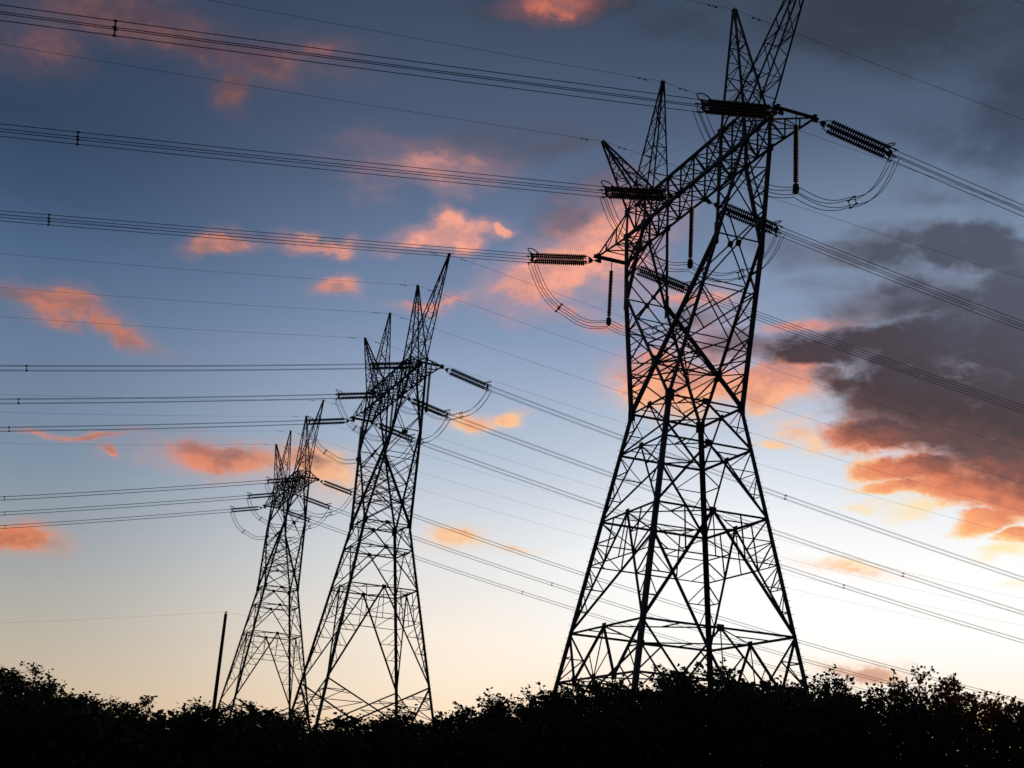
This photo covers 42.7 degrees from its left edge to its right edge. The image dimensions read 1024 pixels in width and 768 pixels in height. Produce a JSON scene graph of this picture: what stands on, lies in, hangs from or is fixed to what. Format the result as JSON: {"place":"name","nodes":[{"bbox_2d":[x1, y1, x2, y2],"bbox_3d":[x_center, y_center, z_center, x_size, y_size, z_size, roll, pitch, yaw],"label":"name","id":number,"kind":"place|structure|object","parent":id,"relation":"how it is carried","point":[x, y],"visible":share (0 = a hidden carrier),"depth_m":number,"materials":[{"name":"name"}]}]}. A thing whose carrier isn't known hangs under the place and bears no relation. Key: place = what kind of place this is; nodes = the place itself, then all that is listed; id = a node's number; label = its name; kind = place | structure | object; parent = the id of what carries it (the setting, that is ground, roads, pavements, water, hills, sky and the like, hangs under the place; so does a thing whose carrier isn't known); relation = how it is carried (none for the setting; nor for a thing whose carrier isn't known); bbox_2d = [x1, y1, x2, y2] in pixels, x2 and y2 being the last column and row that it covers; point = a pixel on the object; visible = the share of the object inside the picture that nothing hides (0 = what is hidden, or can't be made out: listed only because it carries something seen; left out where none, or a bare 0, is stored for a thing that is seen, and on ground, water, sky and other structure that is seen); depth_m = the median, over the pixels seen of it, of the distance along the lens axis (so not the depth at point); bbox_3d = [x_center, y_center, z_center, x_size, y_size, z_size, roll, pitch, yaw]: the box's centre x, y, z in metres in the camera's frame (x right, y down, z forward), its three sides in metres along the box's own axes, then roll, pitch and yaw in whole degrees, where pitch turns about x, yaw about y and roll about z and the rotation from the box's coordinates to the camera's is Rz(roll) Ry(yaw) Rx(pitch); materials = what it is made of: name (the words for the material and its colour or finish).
{"place":"outdoors","nodes":[
{"label":"outdoors","id":0,"kind":"place"},
{"bbox_2d":[0,0,1023,754],"label":"sky","id":1,"kind":"structure","parent":0,"point":[480,635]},
{"bbox_3d":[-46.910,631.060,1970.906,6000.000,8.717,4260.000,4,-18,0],"label":"ground","id":2,"kind":"structure","parent":0,"visible":0},
{"bbox_2d":[0,661,66,748],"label":"leafy shrub","id":3,"kind":"object","parent":2,"relation":"on","point":[9,674],"visible":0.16,"depth_m":26.40,"materials":[{"name":"black plant"}]},
{"bbox_2d":[0,676,73,767],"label":"leafy shrub","id":4,"kind":"object","parent":2,"relation":"on","point":[18,706],"visible":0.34,"depth_m":22.72,"materials":[{"name":"black plant"}]},
{"bbox_2d":[0,673,140,767],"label":"leafy shrub","id":5,"kind":"object","parent":2,"relation":"on","point":[78,702],"visible":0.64,"depth_m":22.15,"materials":[{"name":"black plant"}]},
{"bbox_2d":[32,703,185,767],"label":"leafy shrub","id":6,"kind":"object","parent":2,"relation":"on","point":[154,722],"visible":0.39,"depth_m":22.91,"materials":[{"name":"black plant"}]},
{"bbox_2d":[90,695,169,750],"bbox_3d":[-7.832,7.643,26.037,2.274,2.913,2.141,-5,-20,25],"label":"leafy shrub","id":7,"kind":"object","parent":2,"relation":"on","point":[145,702],"visible":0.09,"depth_m":26.15,"materials":[{"name":"black plant"}]},
{"bbox_2d":[80,696,244,767],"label":"leafy shrub","id":8,"kind":"object","parent":2,"relation":"on","point":[135,721],"visible":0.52,"depth_m":22.69,"materials":[{"name":"black plant"}]},
{"bbox_2d":[143,704,241,764],"bbox_3d":[-6.573,7.973,26.732,2.479,2.850,2.398,18,-23,-37],"label":"leafy shrub","id":9,"kind":"object","parent":2,"relation":"on","point":[173,720],"visible":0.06,"depth_m":26.85,"materials":[{"name":"black plant"}]},
{"bbox_2d":[212,611,226,707],"bbox_3d":[-13.631,14.370,60.197,0.247,7.811,0.200,4,-18,0],"label":"utility pole","id":10,"kind":"object","parent":2,"relation":"on","point":[219,665],"visible":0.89,"depth_m":60.59,"materials":[{"name":"brown wood"}]},
{"bbox_2d":[161,699,309,767],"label":"leafy shrub","id":11,"kind":"object","parent":2,"relation":"on","point":[213,715],"visible":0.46,"depth_m":22.95,"materials":[{"name":"black plant"}]},
{"bbox_2d":[217,700,322,766],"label":"leafy shrub","id":12,"kind":"object","parent":2,"relation":"on","point":[290,713],"visible":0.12,"depth_m":26.24,"materials":[{"name":"black plant"}]},
{"bbox_2d":[217,399,324,726],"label":"lattice pylon","id":13,"kind":"object","parent":2,"relation":"on","point":[294,485],"visible":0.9,"depth_m":193.00,"materials":[{"name":"metal"}]},
{"bbox_2d":[230,506,264,512],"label":"tension insulator","id":14,"kind":"object","parent":13,"relation":"attached to","point":[236,509],"visible":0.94,"depth_m":206.92,"materials":[{"name":"ceramic"}]},
{"bbox_2d":[0,509,229,528],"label":"conductor bundle","id":15,"kind":"object","parent":14,"relation":"hanging from","point":[113,518],"visible":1,"depth_m":198.88,"materials":[{"name":"metal"}]},
{"bbox_2d":[247,492,282,498],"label":"tension insulator","id":16,"kind":"object","parent":13,"relation":"attached to","point":[273,495],"visible":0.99,"depth_m":196.35,"materials":[{"name":"ceramic"}]},
{"bbox_2d":[0,495,246,515],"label":"conductor bundle","id":17,"kind":"object","parent":16,"relation":"hanging from","point":[121,504],"visible":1,"depth_m":187.90,"materials":[{"name":"metal"}]},
{"bbox_2d":[266,476,303,483],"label":"tension insulator","id":18,"kind":"object","parent":13,"relation":"attached to","point":[277,480],"visible":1,"depth_m":185.83,"materials":[{"name":"ceramic"}]},
{"bbox_2d":[0,480,265,500],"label":"conductor bundle","id":19,"kind":"object","parent":18,"relation":"attached to","point":[130,489],"visible":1,"depth_m":177.15,"materials":[{"name":"metal"}]},
{"bbox_2d":[281,509,311,522],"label":"tension insulator","id":20,"kind":"object","parent":13,"relation":"attached to","point":[292,514],"visible":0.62,"depth_m":210.03,"materials":[{"name":"ceramic"}]},
{"bbox_2d":[311,519,875,692],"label":"conductor bundle","id":21,"kind":"object","parent":20,"relation":"attached to","point":[567,605],"visible":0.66,"depth_m":223.75,"materials":[{"name":"metal"}]},
{"bbox_2d":[304,483,309,511],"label":"suspension insulator","id":22,"kind":"object","parent":13,"relation":"hanging from","point":[305,510],"visible":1,"depth_m":186.68,"materials":[{"name":"ceramic"}]},
{"bbox_2d":[264,484,351,517],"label":"jumper loop","id":23,"kind":"object","parent":22,"relation":"hanging from","point":[307,510],"visible":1,"depth_m":186.26,"materials":[{"name":"metal"}]},
{"bbox_2d":[298,495,331,509],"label":"tension insulator","id":24,"kind":"object","parent":13,"relation":"attached to","point":[315,500],"visible":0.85,"depth_m":199.46,"materials":[{"name":"ceramic"}]},
{"bbox_2d":[330,506,1015,714],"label":"conductor bundle","id":25,"kind":"object","parent":24,"relation":"attached to","point":[614,602],"visible":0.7,"depth_m":213.82,"materials":[{"name":"metal"}]},
{"bbox_2d":[318,480,353,495],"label":"tension insulator","id":26,"kind":"object","parent":13,"relation":"attached to","point":[332,484],"visible":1,"depth_m":188.75,"materials":[{"name":"ceramic"}]},
{"bbox_2d":[353,492,1022,700],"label":"conductor bundle","id":27,"kind":"object","parent":26,"relation":"attached to","point":[666,599],"visible":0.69,"depth_m":204.62,"materials":[{"name":"metal"}]},
{"bbox_2d":[235,717,374,767],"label":"leafy shrub","id":28,"kind":"object","parent":2,"relation":"on","point":[293,730],"visible":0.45,"depth_m":22.77,"materials":[{"name":"black plant"}]},
{"bbox_2d":[290,719,383,767],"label":"leafy shrub","id":29,"kind":"object","parent":2,"relation":"on","point":[315,727],"visible":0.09,"depth_m":25.35,"materials":[{"name":"black plant"}]},
{"bbox_2d":[296,709,438,767],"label":"leafy shrub","id":30,"kind":"object","parent":2,"relation":"on","point":[343,723],"visible":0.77,"depth_m":22.29,"materials":[{"name":"black plant"}]},
{"bbox_2d":[288,252,450,730],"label":"lattice pylon","id":31,"kind":"object","parent":2,"relation":"on","point":[383,383],"visible":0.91,"depth_m":136.12,"materials":[{"name":"metal"}]},
{"bbox_2d":[305,416,352,425],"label":"tension insulator","id":32,"kind":"object","parent":31,"relation":"attached to","point":[309,420],"visible":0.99,"depth_m":150.62,"materials":[{"name":"ceramic"}]},
{"bbox_2d":[0,420,305,431],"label":"conductor bundle","id":33,"kind":"object","parent":32,"relation":"hanging from","point":[144,428],"visible":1,"depth_m":142.28,"materials":[{"name":"metal"}]},
{"bbox_2d":[356,424,361,461],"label":"suspension insulator","id":34,"kind":"object","parent":31,"relation":"hanging from","point":[359,442],"visible":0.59,"depth_m":151.71,"materials":[{"name":"ceramic"}]},
{"bbox_2d":[307,424,415,468],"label":"jumper loop","id":35,"kind":"object","parent":34,"relation":"hanging from","point":[326,450],"visible":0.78,"depth_m":150.10,"materials":[{"name":"metal"}]},
{"bbox_2d":[335,389,383,399],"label":"tension insulator","id":36,"kind":"object","parent":31,"relation":"attached to","point":[339,394],"visible":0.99,"depth_m":140.00,"materials":[{"name":"ceramic"}]},
{"bbox_2d":[0,394,325,403],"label":"conductor bundle","id":37,"kind":"object","parent":36,"relation":"hanging from","point":[18,399],"visible":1,"depth_m":131.43,"materials":[{"name":"metal"}]},
{"bbox_2d":[375,423,414,442],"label":"tension insulator","id":38,"kind":"object","parent":31,"relation":"attached to","point":[399,432],"visible":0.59,"depth_m":153.74,"materials":[{"name":"ceramic"}]},
{"bbox_2d":[414,438,1023,643],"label":"conductor bundle","id":39,"kind":"object","parent":38,"relation":"hanging from","point":[712,541],"visible":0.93,"depth_m":167.16,"materials":[{"name":"metal"}]},
{"bbox_2d":[369,359,422,370],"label":"tension insulator","id":40,"kind":"object","parent":31,"relation":"attached to","point":[373,364],"visible":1,"depth_m":129.48,"materials":[{"name":"ceramic"}]},
{"bbox_2d":[6,364,369,371],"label":"conductor bundle","id":41,"kind":"object","parent":40,"relation":"hanging from","point":[26,366],"visible":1,"depth_m":120.85,"materials":[{"name":"metal"}]},
{"bbox_2d":[404,397,450,418],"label":"tension insulator","id":42,"kind":"object","parent":31,"relation":"attached to","point":[430,406],"visible":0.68,"depth_m":143.17,"materials":[{"name":"ceramic"}]},
{"bbox_2d":[335,399,450,445],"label":"jumper loop","id":43,"kind":"object","parent":42,"relation":"hanging from","point":[353,429],"visible":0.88,"depth_m":139.72,"materials":[{"name":"metal"}]},
{"bbox_2d":[448,414,1023,614],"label":"conductor bundle","id":44,"kind":"object","parent":42,"relation":"hanging from","point":[733,516],"visible":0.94,"depth_m":155.39,"materials":[{"name":"metal"}]},
{"bbox_2d":[424,372,430,411],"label":"suspension insulator","id":45,"kind":"object","parent":31,"relation":"hanging from","point":[428,389],"visible":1,"depth_m":130.30,"materials":[{"name":"ceramic"}]},
{"bbox_2d":[367,368,491,420],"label":"jumper loop","id":46,"kind":"object","parent":45,"relation":"hanging from","point":[425,408],"visible":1,"depth_m":129.47,"materials":[{"name":"metal"}]},
{"bbox_2d":[441,367,491,391],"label":"tension insulator","id":47,"kind":"object","parent":31,"relation":"attached to","point":[474,383],"visible":1,"depth_m":132.39,"materials":[{"name":"ceramic"}]},
{"bbox_2d":[490,386,1023,581],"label":"conductor bundle","id":48,"kind":"object","parent":47,"relation":"hanging from","point":[756,485],"visible":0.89,"depth_m":143.49,"materials":[{"name":"metal"}]},
{"bbox_2d":[369,339,1020,535],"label":"earth wire","id":49,"kind":"object","parent":31,"relation":"attached to","point":[648,430],"visible":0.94,"depth_m":169.12,"materials":[{"name":"metal"}]},
{"bbox_2d":[393,314,1019,510],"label":"earth wire","id":50,"kind":"object","parent":31,"relation":"attached to","point":[692,414],"visible":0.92,"depth_m":161.22,"materials":[{"name":"metal"}]},
{"bbox_2d":[420,286,1017,481],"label":"earth wire","id":51,"kind":"object","parent":31,"relation":"attached to","point":[716,388],"visible":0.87,"depth_m":153.50,"materials":[{"name":"metal"}]},
{"bbox_2d":[453,255,1015,447],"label":"earth wire","id":52,"kind":"object","parent":31,"relation":"attached to","point":[712,348],"visible":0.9,"depth_m":141.79,"materials":[{"name":"metal"}]},
{"bbox_2d":[347,704,523,767],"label":"leafy shrub","id":53,"kind":"object","parent":2,"relation":"on","point":[409,717],"visible":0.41,"depth_m":22.68,"materials":[{"name":"black plant"}]},
{"bbox_2d":[428,701,521,754],"bbox_3d":[-0.533,8.005,25.976,2.509,3.240,2.318,3,-18,4],"label":"leafy shrub","id":54,"kind":"object","parent":2,"relation":"on","point":[468,712],"visible":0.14,"depth_m":26.14,"materials":[{"name":"black plant"}]},
{"bbox_2d":[416,704,575,767],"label":"leafy shrub","id":55,"kind":"object","parent":2,"relation":"on","point":[536,737],"visible":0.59,"depth_m":22.59,"materials":[{"name":"black plant"}]},
{"bbox_2d":[0,680,1023,767],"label":"undergrowth","id":56,"kind":"object","parent":2,"relation":"on","point":[213,753],"visible":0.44,"depth_m":22.26,"materials":[{"name":"black plant"}]},
{"bbox_2d":[476,685,589,765],"bbox_3d":[0.771,8.898,29.887,3.463,3.871,3.233,20,-23,-40],"label":"leafy shrub","id":57,"kind":"object","parent":2,"relation":"on","point":[487,708],"visible":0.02,"depth_m":30.29,"materials":[{"name":"black plant"}]},
{"bbox_2d":[470,681,597,764],"bbox_3d":[0.354,7.899,26.285,3.023,3.794,3.033,11,-19,-19],"label":"leafy shrub","id":58,"kind":"object","parent":2,"relation":"on","point":[498,703],"visible":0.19,"depth_m":26.01,"materials":[{"name":"black plant"}]},
{"bbox_2d":[506,677,651,767],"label":"leafy shrub","id":59,"kind":"object","parent":2,"relation":"on","point":[554,702],"visible":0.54,"depth_m":22.74,"materials":[{"name":"black plant"}]},
{"bbox_2d":[531,675,660,767],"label":"leafy shrub","id":60,"kind":"object","parent":2,"relation":"on","point":[580,687],"visible":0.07,"depth_m":26.52,"materials":[{"name":"black plant"}]},
{"bbox_2d":[570,673,631,756],"bbox_3d":[2.139,9.040,30.874,2.075,4.348,2.246,8,-18,-10],"label":"leafy shrub","id":61,"kind":"object","parent":2,"relation":"on","point":[598,686],"visible":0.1,"depth_m":31.05,"materials":[{"name":"black plant"}]},
{"bbox_2d":[596,676,710,767],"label":"leafy shrub","id":62,"kind":"object","parent":2,"relation":"on","point":[638,695],"visible":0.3,"depth_m":23.59,"materials":[{"name":"black plant"}]},
{"bbox_2d":[605,667,719,765],"bbox_3d":[3.293,7.884,26.248,2.815,4.234,3.015,-7,-21,31],"label":"leafy shrub","id":63,"kind":"object","parent":2,"relation":"on","point":[667,682],"visible":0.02,"depth_m":26.45,"materials":[{"name":"black plant"}]},
{"bbox_2d":[643,668,698,703],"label":"leafy shrub","id":64,"kind":"object","parent":2,"relation":"on","point":[661,687],"visible":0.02,"depth_m":30.26,"materials":[{"name":"black plant"}]},
{"bbox_2d":[553,0,819,700],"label":"lattice pylon","id":65,"kind":"object","parent":2,"relation":"on","point":[703,529],"visible":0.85,"depth_m":78.63,"materials":[{"name":"metal"}]},
{"bbox_2d":[3,44,598,140],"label":"earth wire","id":66,"kind":"object","parent":65,"relation":"attached to","point":[303,94],"visible":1,"depth_m":92.67,"materials":[{"name":"metal"}]},
{"bbox_2d":[209,0,656,80],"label":"earth wire","id":67,"kind":"object","parent":65,"relation":"attached to","point":[645,79],"visible":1,"depth_m":86.12,"materials":[{"name":"metal"}]},
{"bbox_2d":[526,248,598,265],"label":"tension insulator","id":68,"kind":"object","parent":65,"relation":"attached to","point":[565,258],"visible":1,"depth_m":93.42,"materials":[{"name":"ceramic"}]},
{"bbox_2d":[0,210,529,262],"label":"conductor bundle","id":69,"kind":"object","parent":68,"relation":"hanging from","point":[48,221],"visible":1,"depth_m":85.41,"materials":[{"name":"metal"}]},
{"bbox_2d":[606,267,612,325],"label":"suspension insulator","id":70,"kind":"object","parent":65,"relation":"hanging from","point":[609,306],"visible":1,"depth_m":94.12,"materials":[{"name":"ceramic"}]},
{"bbox_2d":[528,259,695,337],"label":"jumper loop","id":71,"kind":"object","parent":70,"relation":"hanging from","point":[559,307],"visible":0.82,"depth_m":92.82,"materials":[{"name":"metal"}]},
{"bbox_2d":[599,180,678,201],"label":"tension insulator","id":72,"kind":"object","parent":65,"relation":"attached to","point":[656,194],"visible":1,"depth_m":82.70,"materials":[{"name":"ceramic"}]},
{"bbox_2d":[0,123,603,196],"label":"conductor bundle","id":73,"kind":"object","parent":72,"relation":"hanging from","point":[77,137],"visible":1,"depth_m":74.55,"materials":[{"name":"metal"}]},
{"bbox_2d":[629,265,692,293],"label":"tension insulator","id":74,"kind":"object","parent":65,"relation":"attached to","point":[674,284],"visible":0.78,"depth_m":96.24,"materials":[{"name":"ceramic"}]},
{"bbox_2d":[693,287,1023,413],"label":"conductor bundle","id":75,"kind":"object","parent":74,"relation":"attached to","point":[867,354],"visible":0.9,"depth_m":101.33,"materials":[{"name":"metal"}]},
{"bbox_2d":[687,206,693,267],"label":"suspension insulator","id":76,"kind":"object","parent":65,"relation":"hanging from","point":[690,245],"visible":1,"depth_m":83.44,"materials":[{"name":"ceramic"}]},
{"bbox_2d":[694,92,783,119],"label":"tension insulator","id":77,"kind":"object","parent":65,"relation":"attached to","point":[737,109],"visible":1,"depth_m":72.01,"materials":[{"name":"ceramic"}]},
{"bbox_2d":[0,4,700,111],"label":"conductor bundle","id":78,"kind":"object","parent":77,"relation":"hanging from","point":[115,28],"visible":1,"depth_m":63.66,"materials":[{"name":"metal"}]},
{"bbox_2d":[708,201,783,237],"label":"tension insulator","id":79,"kind":"object","parent":65,"relation":"attached to","point":[734,212],"visible":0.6,"depth_m":85.48,"materials":[{"name":"ceramic"}]},
{"bbox_2d":[599,193,784,281],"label":"jumper loop","id":80,"kind":"object","parent":79,"relation":"hanging from","point":[636,245],"visible":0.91,"depth_m":82.26,"materials":[{"name":"metal"}]},
{"bbox_2d":[779,228,1023,330],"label":"conductor bundle","id":81,"kind":"object","parent":79,"relation":"hanging from","point":[901,278],"visible":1,"depth_m":88.91,"materials":[{"name":"metal"}]},
{"bbox_2d":[792,121,799,193],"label":"suspension insulator","id":82,"kind":"object","parent":65,"relation":"hanging from","point":[795,190],"visible":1,"depth_m":72.70,"materials":[{"name":"brown ceramic"}]},
{"bbox_2d":[693,106,899,210],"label":"jumper loop","id":83,"kind":"object","parent":82,"relation":"hanging from","point":[736,170],"visible":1,"depth_m":71.75,"materials":[{"name":"metal"}]},
{"bbox_2d":[609,143,1021,277],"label":"earth wire","id":84,"kind":"object","parent":65,"relation":"attached to","point":[819,213],"visible":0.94,"depth_m":107.30,"materials":[{"name":"metal"}]},
{"bbox_2d":[814,119,897,161],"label":"tension insulator","id":85,"kind":"object","parent":65,"relation":"attached to","point":[838,130],"visible":1,"depth_m":74.73,"materials":[{"name":"brown ceramic"}]},
{"bbox_2d":[892,151,1023,216],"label":"conductor bundle","id":86,"kind":"object","parent":85,"relation":"attached to","point":[959,184],"visible":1,"depth_m":76.79,"materials":[{"name":"metal"}]},
{"bbox_2d":[739,11,1023,119],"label":"earth wire","id":87,"kind":"object","parent":65,"relation":"attached to","point":[871,62],"visible":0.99,"depth_m":86.51,"materials":[{"name":"metal"}]},
{"bbox_2d":[627,661,771,767],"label":"leafy shrub","id":88,"kind":"object","parent":2,"relation":"on","point":[678,696],"visible":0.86,"depth_m":22.48,"materials":[{"name":"black plant"}]},
{"bbox_2d":[666,657,818,767],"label":"leafy shrub","id":89,"kind":"object","parent":2,"relation":"on","point":[755,688],"visible":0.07,"depth_m":26.44,"materials":[{"name":"black plant"}]},
{"bbox_2d":[707,675,858,767],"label":"leafy shrub","id":90,"kind":"object","parent":2,"relation":"on","point":[759,726],"visible":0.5,"depth_m":22.50,"materials":[{"name":"black plant"}]},
{"bbox_2d":[737,670,866,767],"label":"leafy shrub","id":91,"kind":"object","parent":2,"relation":"on","point":[826,682],"visible":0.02,"depth_m":26.64,"materials":[{"name":"black plant"}]},
{"bbox_2d":[790,673,864,721],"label":"leafy shrub","id":92,"kind":"object","parent":2,"relation":"on","point":[814,686],"visible":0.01,"depth_m":31.69,"materials":[{"name":"black plant"}]},
{"bbox_2d":[769,664,969,767],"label":"leafy shrub","id":93,"kind":"object","parent":2,"relation":"on","point":[843,706],"visible":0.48,"depth_m":22.55,"materials":[{"name":"black plant"}]},
{"bbox_2d":[814,682,929,760],"bbox_3d":[7.207,8.212,26.406,2.826,4.264,2.817,-5,-20,27],"label":"leafy shrub","id":94,"kind":"object","parent":2,"relation":"on","point":[850,690],"visible":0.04,"depth_m":26.70,"materials":[{"name":"black plant"}]},
{"bbox_2d":[827,682,981,767],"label":"leafy shrub","id":95,"kind":"object","parent":2,"relation":"on","point":[906,727],"visible":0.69,"depth_m":22.27,"materials":[{"name":"black plant"}]},
{"bbox_2d":[875,663,984,766],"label":"leafy shrub","id":96,"kind":"object","parent":2,"relation":"on","point":[948,688],"visible":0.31,"depth_m":26.52,"materials":[{"name":"black plant"}]},
{"bbox_2d":[906,691,1023,767],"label":"leafy shrub","id":97,"kind":"object","parent":2,"relation":"on","point":[974,725],"visible":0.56,"depth_m":23.39,"materials":[{"name":"black plant"}]},
{"bbox_2d":[939,689,1023,766],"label":"leafy shrub","id":98,"kind":"object","parent":2,"relation":"on","point":[995,702],"visible":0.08,"depth_m":26.76,"materials":[{"name":"black plant"}]},
{"bbox_2d":[967,702,1023,767],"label":"leafy shrub","id":99,"kind":"object","parent":2,"relation":"on","point":[1005,733],"visible":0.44,"depth_m":23.58,"materials":[{"name":"black plant"}]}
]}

